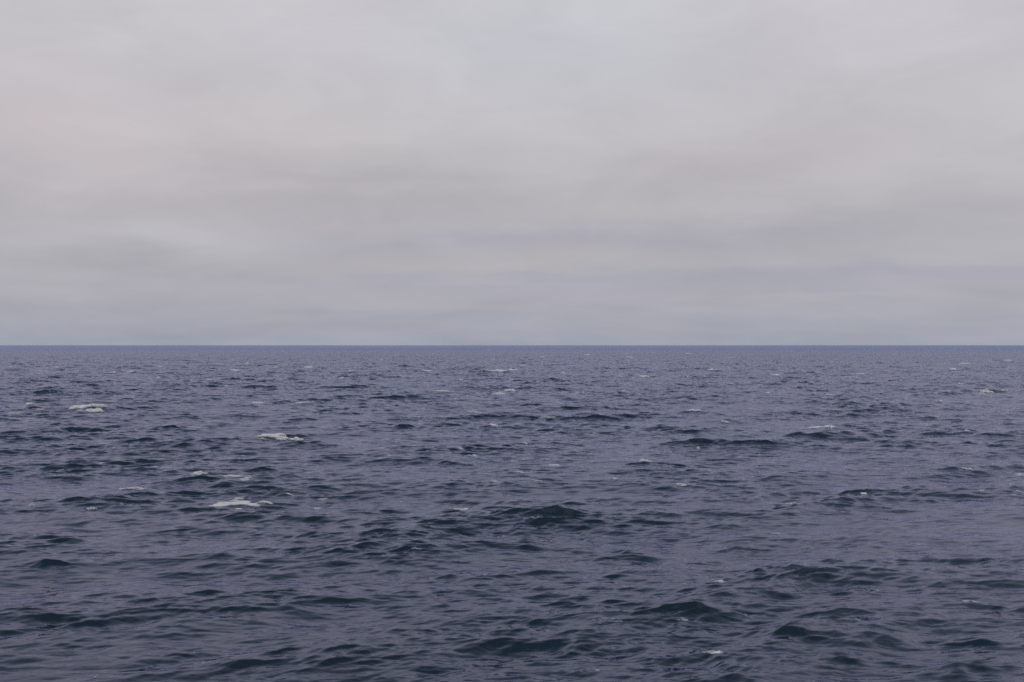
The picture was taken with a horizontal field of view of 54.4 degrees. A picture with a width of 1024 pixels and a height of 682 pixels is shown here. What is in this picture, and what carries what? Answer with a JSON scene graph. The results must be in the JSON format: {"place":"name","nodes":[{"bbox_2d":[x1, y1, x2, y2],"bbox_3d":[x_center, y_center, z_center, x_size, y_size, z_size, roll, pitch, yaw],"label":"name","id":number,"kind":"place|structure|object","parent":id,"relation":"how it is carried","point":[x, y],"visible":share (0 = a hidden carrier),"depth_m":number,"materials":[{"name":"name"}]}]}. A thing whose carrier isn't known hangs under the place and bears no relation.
{"place":"outdoors","nodes":[
{"label":"outdoors","id":0,"kind":"place"},
{"bbox_2d":[0,348,1023,681],"bbox_3d":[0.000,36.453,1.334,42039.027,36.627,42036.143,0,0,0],"label":"sea","id":1,"kind":"structure","parent":0,"point":[580,562],"depth_m":115.97,"materials":[{"name":"liquid"}]},
{"bbox_2d":[69,404,105,411],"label":"whitecap","id":2,"kind":"object","parent":1,"relation":"on","point":[90,409],"visible":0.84,"depth_m":308.66,"materials":[{"name":"liquid"}]},
{"bbox_2d":[192,471,207,474],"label":"whitecap","id":3,"kind":"object","parent":1,"relation":"on","point":[196,472],"visible":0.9,"depth_m":154.31,"materials":[{"name":"liquid"}]},
{"bbox_2d":[207,497,259,508],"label":"whitecap","id":4,"kind":"object","parent":1,"relation":"on","point":[234,502],"visible":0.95,"depth_m":126.14,"materials":[{"name":"liquid"}]},
{"bbox_2d":[257,433,288,439],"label":"whitecap","id":5,"kind":"object","parent":1,"relation":"on","point":[276,435],"visible":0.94,"depth_m":214.15,"materials":[{"name":"liquid"}]},
{"bbox_2d":[702,650,722,653],"bbox_3d":[12.946,20.095,64.207,1.843,0.279,0.497,0,0,11],"label":"whitecap","id":6,"kind":"object","parent":1,"relation":"on","point":[711,652],"visible":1,"depth_m":64.10,"materials":[{"name":"liquid"}]},
{"bbox_2d":[981,388,994,392],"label":"whitecap","id":7,"kind":"object","parent":1,"relation":"on","point":[984,390],"visible":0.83,"depth_m":423.63,"materials":[{"name":"liquid"}]},
{"bbox_2d":[0,0,1023,347],"label":"sky","id":8,"kind":"structure","parent":0,"point":[174,173],"materials":[{"name":"grey"}]}
]}

